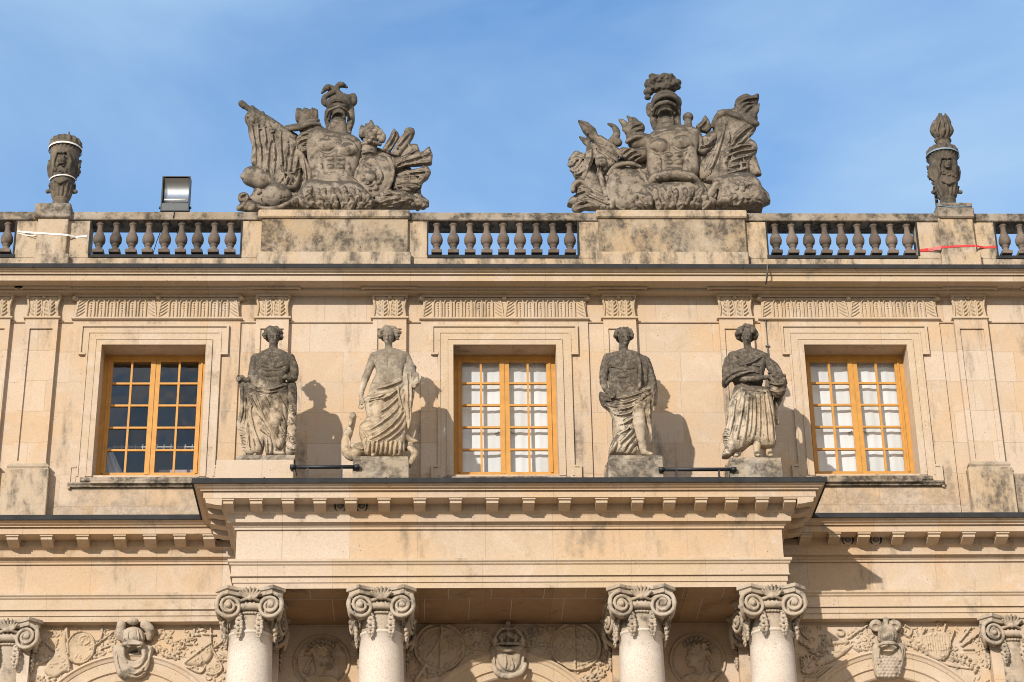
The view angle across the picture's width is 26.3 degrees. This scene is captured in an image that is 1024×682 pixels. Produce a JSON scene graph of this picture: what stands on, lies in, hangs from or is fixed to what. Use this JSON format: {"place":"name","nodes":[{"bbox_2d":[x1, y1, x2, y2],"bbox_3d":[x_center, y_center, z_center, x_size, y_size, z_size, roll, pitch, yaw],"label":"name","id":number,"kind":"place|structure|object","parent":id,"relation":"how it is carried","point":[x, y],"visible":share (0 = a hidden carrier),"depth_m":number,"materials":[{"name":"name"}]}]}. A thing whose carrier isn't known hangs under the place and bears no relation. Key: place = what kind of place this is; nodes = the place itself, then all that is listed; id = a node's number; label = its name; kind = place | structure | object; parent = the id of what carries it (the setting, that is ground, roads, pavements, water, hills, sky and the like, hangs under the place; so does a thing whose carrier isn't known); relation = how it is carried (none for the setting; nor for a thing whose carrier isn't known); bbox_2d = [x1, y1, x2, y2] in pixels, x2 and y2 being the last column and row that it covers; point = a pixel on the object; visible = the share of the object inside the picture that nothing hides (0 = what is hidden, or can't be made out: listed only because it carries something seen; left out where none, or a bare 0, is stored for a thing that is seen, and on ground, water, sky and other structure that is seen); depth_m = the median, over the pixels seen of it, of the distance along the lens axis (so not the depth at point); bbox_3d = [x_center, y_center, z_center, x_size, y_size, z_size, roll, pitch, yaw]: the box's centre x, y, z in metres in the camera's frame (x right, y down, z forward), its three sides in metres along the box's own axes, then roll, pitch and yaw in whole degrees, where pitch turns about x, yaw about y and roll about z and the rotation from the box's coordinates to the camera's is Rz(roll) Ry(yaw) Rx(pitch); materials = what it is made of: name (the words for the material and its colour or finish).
{"place":"outdoors","nodes":[
{"label":"outdoors","id":0,"kind":"place"},
{"bbox_2d":[0,0,1023,254],"label":"sky","id":1,"kind":"structure","parent":0,"point":[851,93],"materials":[{"name":"blue"}]},
{"label":"ground","id":2,"kind":"structure","parent":0,"visible":0},
{"bbox_2d":[0,203,1023,681],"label":"palace","id":3,"kind":"structure","parent":2,"relation":"on","point":[508,531],"depth_m":33.44,"materials":[{"name":"stone"}]},
{"bbox_2d":[18,230,86,237],"bbox_3d":[-7.269,-1.705,34.694,1.100,0.142,0.084,0,-27,-2],"label":"strap","id":4,"kind":"object","parent":3,"relation":"attached to","point":[52,234],"visible":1,"depth_m":34.65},
{"bbox_2d":[45,132,82,202],"bbox_3d":[-7.238,-2.741,35.432,0.550,1.504,0.570,0,-27,-2],"label":"urn","id":5,"kind":"object","parent":3,"relation":"on","point":[64,166],"visible":0.95,"depth_m":35.30,"materials":[{"name":"stone"}]},
{"bbox_2d":[67,324,228,489],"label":"window","id":6,"kind":"structure","parent":3,"relation":"in","point":[215,337],"depth_m":33.83,"materials":[{"name":"stone"}]},
{"bbox_2d":[159,176,191,233],"bbox_3d":[-5.411,-2.200,35.215,0.516,1.074,0.382,0,-27,-2],"label":"floodlight","id":7,"kind":"object","parent":3,"relation":"attached to","point":[175,193],"visible":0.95,"depth_m":35.46,"materials":[{"name":"metal"}]},
{"bbox_2d":[216,325,298,477],"bbox_3d":[-3.721,1.025,32.403,1.138,2.929,0.600,0,-27,-2],"label":"statue","id":8,"kind":"object","parent":3,"relation":"on","point":[268,411],"visible":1,"depth_m":32.22,"materials":[{"name":"stone"}]},
{"bbox_2d":[290,464,359,477],"bbox_3d":[-2.696,1.979,31.569,0.998,0.443,0.076,0,-27,-2],"label":"linear light","id":9,"kind":"object","parent":3,"relation":"on","point":[341,467],"visible":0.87,"depth_m":31.63,"materials":[{"name":"black metal"}]},
{"bbox_2d":[236,81,432,211],"bbox_3d":[-2.900,-3.157,35.847,3.207,2.637,0.724,0,-27,-2],"label":"trophy","id":10,"kind":"object","parent":3,"relation":"on","point":[334,164],"visible":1,"depth_m":35.61,"materials":[{"name":"stone"}]},
{"bbox_2d":[334,504,344,510],"bbox_3d":[-2.439,2.348,31.227,0.176,0.187,0.169,0,-27,-2],"label":"spotlight","id":11,"kind":"object","parent":3,"relation":"on","point":[340,506],"visible":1,"depth_m":31.19,"materials":[{"name":"black metal"}]},
{"bbox_2d":[357,504,367,510],"bbox_3d":[-2.139,2.348,31.237,0.176,0.187,0.169,0,-27,-2],"label":"spotlight","id":12,"kind":"object","parent":3,"relation":"on","point":[361,506],"visible":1,"depth_m":31.20,"materials":[{"name":"black metal"}]},
{"bbox_2d":[341,325,418,477],"bbox_3d":[-1.942,1.015,32.468,1.144,2.952,0.600,0,-27,-2],"label":"statue","id":13,"kind":"object","parent":3,"relation":"on","point":[382,446],"visible":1,"depth_m":32.24,"materials":[{"name":"stone"}]},
{"bbox_2d":[431,324,581,477],"bbox_3d":[-0.105,1.083,33.928,2.290,2.765,0.613,0,-27,-2],"label":"window","id":14,"kind":"structure","parent":3,"relation":"in","point":[497,413],"depth_m":34.13,"materials":[{"name":"stone"}]},
{"bbox_2d":[599,327,663,476],"bbox_3d":[1.738,1.028,32.585,0.886,2.922,0.600,0,-27,-2],"label":"statue","id":15,"kind":"object","parent":3,"relation":"on","point":[628,399],"visible":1,"depth_m":32.46,"materials":[{"name":"stone"}]},
{"bbox_2d":[567,73,770,212],"bbox_3d":[2.549,-3.258,36.113,3.327,2.778,0.668,0,-27,-2],"label":"trophy","id":16,"kind":"object","parent":3,"relation":"on","point":[670,162],"visible":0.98,"depth_m":35.81,"materials":[{"name":"stone"}]},
{"bbox_2d":[659,467,736,476],"bbox_3d":[2.691,2.002,31.738,1.124,0.392,0.076,0,-27,-2],"label":"linear light","id":17,"kind":"object","parent":3,"relation":"on","point":[718,469],"visible":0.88,"depth_m":31.79,"materials":[{"name":"black metal"}]},
{"bbox_2d":[722,323,787,476],"bbox_3d":[3.585,1.007,32.639,1.028,2.953,0.632,0,-27,-2],"label":"statue","id":18,"kind":"object","parent":3,"relation":"on","point":[752,415],"visible":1,"depth_m":32.48,"materials":[{"name":"stone"}]},
{"bbox_2d":[764,264,773,400],"bbox_3d":[4.004,-0.135,34.155,0.065,2.086,0.601,0,-27,-2],"label":"conductor","id":19,"kind":"object","parent":3,"relation":"attached to","point":[767,346],"visible":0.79,"depth_m":34.35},
{"bbox_2d":[842,537,853,545],"bbox_3d":[4.992,2.957,32.659,0.176,0.187,0.169,0,-27,-2],"label":"spotlight","id":20,"kind":"object","parent":3,"relation":"on","point":[847,539],"visible":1,"depth_m":32.62,"materials":[{"name":"black metal"}]},
{"bbox_2d":[780,324,944,487],"bbox_3d":[5.385,1.083,34.112,2.310,2.765,0.613,0,-27,-2],"label":"window","id":21,"kind":"structure","parent":3,"relation":"in","point":[851,415],"depth_m":34.28,"materials":[{"name":"stone"}]},
{"bbox_2d":[870,537,881,543],"bbox_3d":[5.410,2.957,32.673,0.176,0.187,0.169,0,-27,-2],"label":"spotlight","id":22,"kind":"object","parent":3,"relation":"on","point":[875,539],"visible":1,"depth_m":32.63,"materials":[{"name":"black metal"}]},
{"bbox_2d":[926,113,971,212],"bbox_3d":[7.103,-2.895,35.990,0.607,2.048,0.569,0,-27,-2],"label":"urn","id":23,"kind":"object","parent":3,"relation":"on","point":[943,167],"visible":0.98,"depth_m":35.82,"materials":[{"name":"stone"}]},
{"bbox_2d":[920,245,995,249],"bbox_3d":[7.138,-1.497,35.071,1.251,0.102,0.084,0,-27,-2],"label":"strap","id":24,"kind":"object","parent":3,"relation":"attached to","point":[954,246],"visible":1,"depth_m":35.04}
]}

